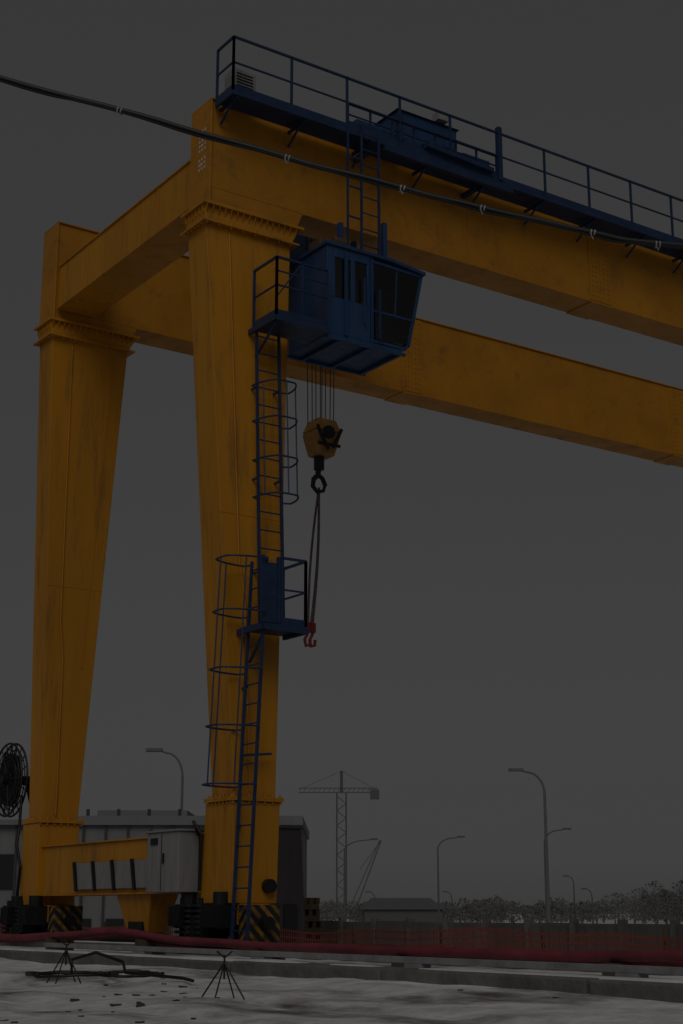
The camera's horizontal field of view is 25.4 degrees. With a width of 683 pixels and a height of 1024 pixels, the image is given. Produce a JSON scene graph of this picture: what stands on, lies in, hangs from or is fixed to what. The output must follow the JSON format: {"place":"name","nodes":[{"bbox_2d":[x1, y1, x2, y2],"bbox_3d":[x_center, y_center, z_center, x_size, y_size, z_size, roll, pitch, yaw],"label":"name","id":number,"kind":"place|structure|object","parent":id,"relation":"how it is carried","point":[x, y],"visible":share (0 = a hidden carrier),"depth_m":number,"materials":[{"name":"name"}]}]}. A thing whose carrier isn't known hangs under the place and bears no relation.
{"place":"outdoors","nodes":[
{"label":"outdoors","id":0,"kind":"place"},
{"bbox_2d":[309,236,346,249],"bbox_3d":[-0.222,-4.417,25.232,0.400,0.200,0.587,10,-18,-33],"label":"cabin roof motor","id":1,"kind":"object","parent":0,"point":[316,242],"visible":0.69,"depth_m":25.10,"materials":[{"name":"brown metal"}]},
{"bbox_2d":[0,914,682,1023],"bbox_3d":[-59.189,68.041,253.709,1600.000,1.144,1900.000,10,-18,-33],"label":"ground","id":2,"kind":"structure","parent":0,"point":[24,999],"depth_m":13.10,"materials":[{"name":"grey concrete"}]},
{"bbox_2d":[46,940,80,983],"bbox_3d":[-3.091,5.052,17.060,0.345,0.470,0.340,8,-17,-27],"label":"cable stand","id":3,"kind":"object","parent":2,"relation":"on","point":[65,953],"visible":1,"depth_m":17.08,"materials":[{"name":"metal"}]},
{"bbox_2d":[25,951,193,981],"bbox_3d":[-2.521,5.137,17.220,2.530,0.296,1.178,-6,-16,22],"label":"black cable coil","id":4,"kind":"object","parent":2,"relation":"on","point":[134,973],"visible":0.99,"depth_m":16.98,"materials":[{"name":"rubber"}]},
{"bbox_2d":[12,809,284,934],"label":"pilasters","id":5,"kind":"object","parent":2,"relation":"on","point":[105,838],"visible":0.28,"depth_m":58.60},
{"bbox_2d":[0,825,306,935],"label":"walls","id":6,"kind":"structure","parent":2,"relation":"on","point":[92,906],"depth_m":58.71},
{"bbox_2d":[0,854,168,934],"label":"windows","id":7,"kind":"structure","parent":6,"relation":"attached to","point":[6,869],"depth_m":58.25,"materials":[{"name":"black glass"}]},
{"bbox_2d":[0,810,308,839],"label":"roof parapet","id":8,"kind":"structure","parent":6,"relation":"on","point":[141,817],"depth_m":58.72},
{"bbox_2d":[146,748,183,809],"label":"street lamp","id":9,"kind":"object","parent":2,"relation":"on","point":[173,755],"visible":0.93,"depth_m":69.32,"materials":[{"name":"metal"}]},
{"bbox_2d":[201,950,244,999],"bbox_3d":[-1.072,4.256,13.960,0.344,0.430,0.340,8,-17,-27],"label":"cable stand","id":10,"kind":"object","parent":2,"relation":"on","point":[224,966],"visible":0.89,"depth_m":13.98,"materials":[{"name":"metal"}]},
{"bbox_2d":[197,826,304,942],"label":"walls","id":11,"kind":"structure","parent":2,"relation":"on","point":[290,879],"depth_m":30.99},
{"bbox_2d":[259,903,296,939],"bbox_3d":[-1.326,8.725,30.369,1.000,1.900,0.030,10,-18,-33],"label":"door vent","id":12,"kind":"object","parent":11,"relation":"attached to","point":[290,916],"depth_m":30.68,"materials":[{"name":"black metal"}]},
{"bbox_2d":[0,983,559,1022],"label":"rubble","id":13,"kind":"object","parent":2,"relation":"on","point":[139,1004],"visible":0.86,"depth_m":12.78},
{"bbox_2d":[304,898,324,942],"bbox_3d":[-0.824,9.498,33.303,0.750,2.000,1.000,10,-18,-33],"label":"material stack","id":14,"kind":"object","parent":2,"relation":"on","point":[313,923],"visible":0.13,"depth_m":33.04,"materials":[{"name":"brown wood"}]},
{"bbox_2d":[45,939,627,976],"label":"hose support blocks","id":15,"kind":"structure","parent":2,"relation":"on","point":[141,942],"depth_m":21.83,"materials":[{"name":"brown wood"}]},
{"bbox_2d":[298,771,381,907],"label":"tower crane","id":16,"kind":"object","parent":2,"relation":"on","point":[374,793],"visible":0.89,"depth_m":421.24,"materials":[{"name":"grey metal"}]},
{"bbox_2d":[0,950,682,1002],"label":"concrete track edge","id":17,"kind":"object","parent":2,"relation":"on","point":[662,991],"visible":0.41,"depth_m":15.04,"materials":[{"name":"grey concrete"}]},
{"bbox_2d":[0,941,682,982],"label":"snow on kerb","id":18,"kind":"structure","parent":17,"relation":"on","point":[443,969],"depth_m":16.97,"materials":[{"name":"white snow"}]},
{"bbox_2d":[0,928,682,966],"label":"red hose","id":19,"kind":"object","parent":2,"relation":"on","point":[669,958],"visible":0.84,"depth_m":17.06,"materials":[{"name":"red rubber"}]},
{"bbox_2d":[0,922,682,950],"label":"safety net fence","id":20,"kind":"object","parent":2,"relation":"on","point":[664,939],"visible":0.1,"depth_m":24.97,"materials":[{"name":"red plastic"}]},
{"bbox_2d":[0,941,682,975],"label":"rail foundation","id":21,"kind":"object","parent":2,"relation":"on","point":[37,944],"visible":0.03,"depth_m":22.03,"materials":[{"name":"concrete"}]},
{"bbox_2d":[80,938,382,945],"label":"crane rail","id":22,"kind":"object","parent":21,"relation":"on","point":[116,940],"depth_m":24.98,"materials":[{"name":"metal"}]},
{"bbox_2d":[0,896,76,933],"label":"bogie wheels motors","id":23,"kind":"object","parent":22,"relation":"on","point":[17,915],"visible":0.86,"depth_m":26.92,"materials":[{"name":"black metal"}]},
{"bbox_2d":[24,905,75,921],"bbox_3d":[-5.311,7.261,27.439,0.589,0.298,1.300,10,-18,-33],"label":"bogie frame","id":24,"kind":"object","parent":23,"relation":"on","point":[52,905],"visible":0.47,"depth_m":26.89,"materials":[{"name":"metal"}]},
{"bbox_2d":[48,906,82,931],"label":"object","id":25,"kind":"object","parent":24,"relation":"attached to","point":[57,915],"visible":0.3,"depth_m":26.68,"materials":[{"name":"metal"}]},
{"bbox_2d":[128,922,144,930],"bbox_3d":[-3.130,6.655,24.318,0.400,0.360,0.500,10,-18,-33],"label":"idler wheel","id":26,"kind":"object","parent":22,"relation":"on","point":[136,925],"visible":0.33,"depth_m":24.16,"materials":[{"name":"metal"}]},
{"bbox_2d":[168,892,274,939],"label":"front bogie wheels motors","id":27,"kind":"object","parent":22,"relation":"on","point":[200,919],"visible":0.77,"depth_m":21.83,"materials":[{"name":"black metal"}]},
{"bbox_2d":[39,832,203,932],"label":"sill beam","id":28,"kind":"structure","parent":27,"relation":"on","point":[150,910],"depth_m":24.95,"materials":[{"name":"metal"}]},
{"bbox_2d":[76,859,146,888],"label":"resistor panels","id":29,"kind":"object","parent":28,"relation":"attached to","point":[103,875],"visible":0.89,"depth_m":24.79,"materials":[{"name":"grey metal"}]},
{"bbox_2d":[72,858,135,891],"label":"resistor dividers","id":30,"kind":"object","parent":29,"relation":"attached to","point":[112,872],"visible":1,"depth_m":24.81,"materials":[{"name":"black metal"}]},
{"bbox_2d":[20,801,279,904],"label":"crane leg bases","id":31,"kind":"object","parent":28,"relation":"on","point":[219,848],"visible":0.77,"depth_m":22.11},
{"bbox_2d":[0,743,29,817],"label":"cable reel","id":32,"kind":"object","parent":31,"relation":"attached to","point":[13,779],"visible":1,"depth_m":28.62,"materials":[{"name":"metal"}]},
{"bbox_2d":[9,795,203,930],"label":"hanging cables","id":33,"kind":"object","parent":32,"relation":"hanging from","point":[198,831],"visible":0.88,"depth_m":27.63,"materials":[{"name":"black rubber"}]},
{"bbox_2d":[22,316,139,825],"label":"leg flanges","id":34,"kind":"object","parent":31,"relation":"on","point":[40,820],"visible":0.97,"depth_m":29.18,"materials":[{"name":"yellow paint"}]},
{"bbox_2d":[29,320,134,819],"bbox_3d":[-5.133,1.085,28.942,1.796,9.410,1.000,10,-18,-33],"label":"leg","id":35,"kind":"object","parent":34,"relation":"on","point":[91,371],"visible":0.84,"depth_m":28.74,"materials":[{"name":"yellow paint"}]},
{"bbox_2d":[39,221,682,467],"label":"girder","id":36,"kind":"object","parent":34,"relation":"on","point":[473,376],"visible":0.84,"depth_m":35.44,"materials":[{"name":"metal"}]},
{"bbox_2d":[149,278,682,464],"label":"girder splices","id":37,"kind":"object","parent":36,"relation":"on","point":[403,398],"visible":0.83,"depth_m":34.53,"materials":[{"name":"yellow paint"}]},
{"bbox_2d":[180,198,303,805],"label":"front leg flanges","id":38,"kind":"object","parent":31,"relation":"on","point":[232,798],"visible":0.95,"depth_m":24.38,"materials":[{"name":"yellow paint"}]},
{"bbox_2d":[186,204,297,797],"bbox_3d":[-1.524,-0.267,23.814,1.796,9.410,1.070,10,-18,-33],"label":"front leg","id":39,"kind":"object","parent":38,"relation":"on","point":[210,297],"visible":0.89,"depth_m":23.64,"materials":[{"name":"yellow paint"}]},
{"bbox_2d":[202,554,271,940],"bbox_3d":[-1.422,3.338,21.892,1.203,5.502,0.753,10,-18,-33],"label":"ladder","id":40,"kind":"object","parent":39,"relation":"attached to","point":[246,667],"visible":0.99,"depth_m":21.88,"materials":[{"name":"metal"}]},
{"bbox_2d":[236,554,308,662],"bbox_3d":[-1.022,1.483,22.709,0.830,1.533,0.725,10,-18,-33],"label":"landing","id":41,"kind":"object","parent":39,"relation":"attached to","point":[273,621],"visible":0.99,"depth_m":22.41,"materials":[{"name":"blue paint"}]},
{"bbox_2d":[251,331,298,632],"bbox_3d":[-1.038,-0.572,23.479,0.713,4.972,0.882,10,-18,-33],"label":"ladder","id":42,"kind":"object","parent":41,"relation":"on","point":[256,387],"visible":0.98,"depth_m":23.54,"materials":[{"name":"metal"}]},
{"bbox_2d":[248,255,330,354],"bbox_3d":[-0.835,-3.193,24.330,1.045,1.464,0.834,10,-18,-33],"label":"landing","id":43,"kind":"object","parent":39,"relation":"on","point":[301,328],"visible":0.99,"depth_m":24.11,"materials":[{"name":"blue paint"}]},
{"bbox_2d":[189,97,682,345],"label":"front girder","id":44,"kind":"object","parent":38,"relation":"on","point":[543,265],"visible":0.82,"depth_m":27.25,"materials":[{"name":"metal"}]},
{"bbox_2d":[57,159,190,317],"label":"end tie beam","id":45,"kind":"structure","parent":44,"relation":"attached to","point":[135,246],"depth_m":27.40,"materials":[{"name":"metal"}]},
{"bbox_2d":[198,127,205,171],"bbox_3d":[-2.290,-5.953,24.946,0.003,0.725,0.215,10,-18,-33],"label":"stencilled marking","id":46,"kind":"object","parent":44,"relation":"attached to","point":[199,152],"visible":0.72,"depth_m":24.93,"materials":[{"name":"white paint"}]},
{"bbox_2d":[287,222,422,376],"bbox_3d":[0.260,-3.695,25.627,1.994,2.395,1.250,10,-18,-33],"label":"cabin frame","id":47,"kind":"object","parent":44,"relation":"attached to","point":[340,234],"visible":0.67,"depth_m":25.17,"materials":[{"name":"blue metal"}]},
{"bbox_2d":[289,239,425,371],"bbox_3d":[0.248,-3.378,25.566,2.040,1.640,1.230,10,-18,-33],"label":"cabin shell","id":48,"kind":"object","parent":47,"relation":"attached to","point":[324,253],"visible":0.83,"depth_m":24.96},
{"bbox_2d":[335,257,418,346],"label":"cabin glazing","id":49,"kind":"structure","parent":48,"relation":"in","point":[395,330],"depth_m":25.27,"materials":[{"name":"black glass"}]},
{"bbox_2d":[347,125,380,254],"bbox_3d":[0.370,-5.442,25.564,0.673,2.350,0.036,10,-18,-33],"label":"cabin access ladder","id":50,"kind":"object","parent":47,"relation":"attached to","point":[361,190],"visible":0.94,"depth_m":25.55,"materials":[{"name":"blue metal"}]},
{"bbox_2d":[289,108,489,262],"bbox_3d":[-0.174,-6.071,30.023,3.350,1.240,7.100,10,-18,-33],"label":"trolley frame","id":51,"kind":"object","parent":44,"relation":"on","point":[413,119],"visible":0.2,"depth_m":27.80,"materials":[{"name":"blue metal"}]},
{"bbox_2d":[306,237,342,493],"bbox_3d":[-0.374,-2.977,29.373,0.613,5.477,0.550,10,-18,-33],"label":"crane hook","id":52,"kind":"object","parent":51,"relation":"hanging from","point":[328,431],"visible":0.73,"depth_m":28.76,"materials":[{"name":"metal"}]},
{"bbox_2d":[307,487,319,622],"bbox_3d":[-0.525,0.857,28.276,0.264,2.755,0.130,5,-16,-18],"label":"chain sling","id":53,"kind":"object","parent":52,"relation":"hanging from","point":[316,568],"visible":0.98,"depth_m":28.23,"materials":[{"name":"metal"}]},
{"bbox_2d":[303,622,316,647],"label":"sling hooks","id":54,"kind":"object","parent":53,"relation":"hanging from","point":[311,627],"visible":0.9,"depth_m":27.84,"materials":[{"name":"red paint"}]},
{"bbox_2d":[303,417,340,459],"bbox_3d":[-0.378,-1.388,28.958,0.586,0.720,0.491,10,-18,-33],"label":"hook block housing","id":55,"kind":"object","parent":52,"relation":"attached to","point":[312,437],"visible":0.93,"depth_m":28.79,"materials":[{"name":"paint"}]},
{"bbox_2d":[349,104,512,198],"bbox_3d":[1.492,-6.389,26.993,3.616,0.890,0.670,10,-18,-33],"label":"trolley side frame","id":56,"kind":"object","parent":51,"relation":"attached to","point":[435,148],"visible":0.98,"depth_m":26.81,"materials":[{"name":"metal"}]},
{"bbox_2d":[215,35,682,242],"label":"walkway railing","id":57,"kind":"object","parent":44,"relation":"attached to","point":[499,134],"visible":1,"depth_m":27.02,"materials":[{"name":"metal"}]},
{"bbox_2d":[225,68,255,90],"bbox_3d":[-1.675,-7.021,25.065,0.430,0.450,0.300,10,-18,-33],"label":"walkway equipment box","id":58,"kind":"object","parent":57,"relation":"on","point":[228,79],"visible":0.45,"depth_m":24.98,"materials":[{"name":"grey metal"}]},
{"bbox_2d":[237,72,252,89],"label":"equipment box louvres","id":59,"kind":"object","parent":58,"relation":"attached to","point":[244,80],"visible":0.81,"depth_m":24.94,"materials":[{"name":"metal"}]},
{"bbox_2d":[215,89,682,272],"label":"walkway deck","id":60,"kind":"structure","parent":44,"relation":"attached to","point":[293,120],"depth_m":26.98,"materials":[{"name":"blue metal"}]},
{"bbox_2d":[316,137,612,319],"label":"front girder splices","id":61,"kind":"object","parent":44,"relation":"on","point":[589,310],"visible":0.94,"depth_m":29.47,"materials":[{"name":"yellow paint"}]},
{"bbox_2d":[591,237,608,299],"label":"front girder bolts","id":62,"kind":"object","parent":44,"relation":"attached to","point":[603,269],"visible":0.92,"depth_m":29.46,"materials":[{"name":"yellow paint"}]},
{"bbox_2d":[262,879,276,892],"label":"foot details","id":63,"kind":"object","parent":31,"relation":"attached to","point":[269,885],"visible":1,"depth_m":21.83,"materials":[{"name":"metal"}]},
{"bbox_2d":[145,829,198,892],"bbox_3d":[-2.558,5.256,22.835,0.375,0.910,1.060,10,-18,-33],"label":"control cabinet","id":64,"kind":"object","parent":28,"relation":"attached to","point":[179,866],"visible":0.83,"depth_m":22.54,"materials":[{"name":"metal"}]},
{"bbox_2d":[150,834,163,889],"bbox_3d":[-2.784,5.277,22.857,0.022,0.840,0.440,10,-18,-33],"label":"control cabinet door gap","id":65,"kind":"object","parent":64,"relation":"attached to","point":[153,841],"visible":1,"depth_m":22.84,"materials":[{"name":"grey metal"}]},
{"bbox_2d":[208,903,269,924],"bbox_3d":[-1.643,5.902,22.279,0.589,0.298,1.450,10,-18,-33],"label":"front bogie frame","id":66,"kind":"object","parent":27,"relation":"on","point":[237,915],"visible":0.2,"depth_m":21.65,"materials":[{"name":"metal"}]},
{"bbox_2d":[184,905,279,941],"bbox_3d":[-1.643,6.027,22.246,0.560,0.520,1.910,10,-18,-33],"label":"front bogie buffers striped","id":67,"kind":"object","parent":66,"relation":"attached to","point":[257,932],"visible":0.27,"depth_m":21.47,"materials":[{"name":"metal"}]},
{"bbox_2d":[343,838,377,916],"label":"street lamp","id":68,"kind":"object","parent":2,"relation":"on","point":[344,871],"visible":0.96,"depth_m":155.76,"materials":[{"name":"grey metal"}]},
{"bbox_2d":[44,943,682,977],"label":"steel channel","id":69,"kind":"object","parent":2,"relation":"on","point":[636,971],"visible":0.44,"depth_m":15.73,"materials":[{"name":"painted steel"}]},
{"bbox_2d":[360,898,444,921],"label":"distant hangar","id":70,"kind":"structure","parent":2,"relation":"on","point":[403,909],"depth_m":164.97,"materials":[{"name":"metal"}]},
{"bbox_2d":[437,836,464,921],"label":"street lamp","id":71,"kind":"object","parent":2,"relation":"on","point":[438,873],"visible":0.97,"depth_m":150.78,"materials":[{"name":"grey metal"}]},
{"bbox_2d":[319,879,682,923],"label":"distant treeline","id":72,"kind":"object","parent":2,"relation":"on","point":[670,907],"visible":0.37,"depth_m":213.13,"materials":[{"name":"plant"}]},
{"bbox_2d":[320,917,682,950],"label":"concrete panel fence","id":73,"kind":"object","parent":2,"relation":"on","point":[674,929],"visible":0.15,"depth_m":58.52,"materials":[{"name":"grey concrete"}]},
{"bbox_2d":[508,768,550,922],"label":"street lamp","id":74,"kind":"object","parent":2,"relation":"on","point":[546,848],"visible":0.98,"depth_m":78.18,"materials":[{"name":"metal"}]},
{"bbox_2d":[544,828,570,922],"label":"street lamp","id":75,"kind":"object","parent":2,"relation":"on","point":[544,866],"visible":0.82,"depth_m":136.35,"materials":[{"name":"grey metal"}]},
{"bbox_2d":[563,875,575,918],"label":"street lamp","id":76,"kind":"object","parent":2,"relation":"on","point":[573,894],"visible":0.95,"depth_m":203.64,"materials":[{"name":"grey metal"}]},
{"bbox_2d":[581,888,593,923],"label":"street lamp","id":77,"kind":"object","parent":2,"relation":"on","point":[592,906],"visible":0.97,"depth_m":193.43,"materials":[{"name":"grey metal"}]},
{"bbox_3d":[-10.000,-1.439,12.789,0.260,11.000,0.260,10,-18,-33],"label":"utility pole","id":78,"kind":"object","parent":2,"relation":"on","visible":0},
{"bbox_2d":[0,75,682,250],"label":"overhead cable","id":79,"kind":"object","parent":78,"relation":"attached to","point":[401,188],"visible":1,"depth_m":13.16,"materials":[{"name":"black rubber"}]},
{"bbox_2d":[0,0,682,913],"label":"sky","id":80,"kind":"structure","parent":0,"point":[491,599],"materials":[{"name":"grey"}]},
{"bbox_2d":[432,112,448,124],"bbox_3d":[1.832,-7.294,28.131,0.230,0.160,0.200,10,-18,-33],"label":"trolley lamp housing","id":81,"kind":"object","parent":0,"point":[440,118],"visible":0.86,"depth_m":28.07,"materials":[{"name":"grey metal"}]}
]}

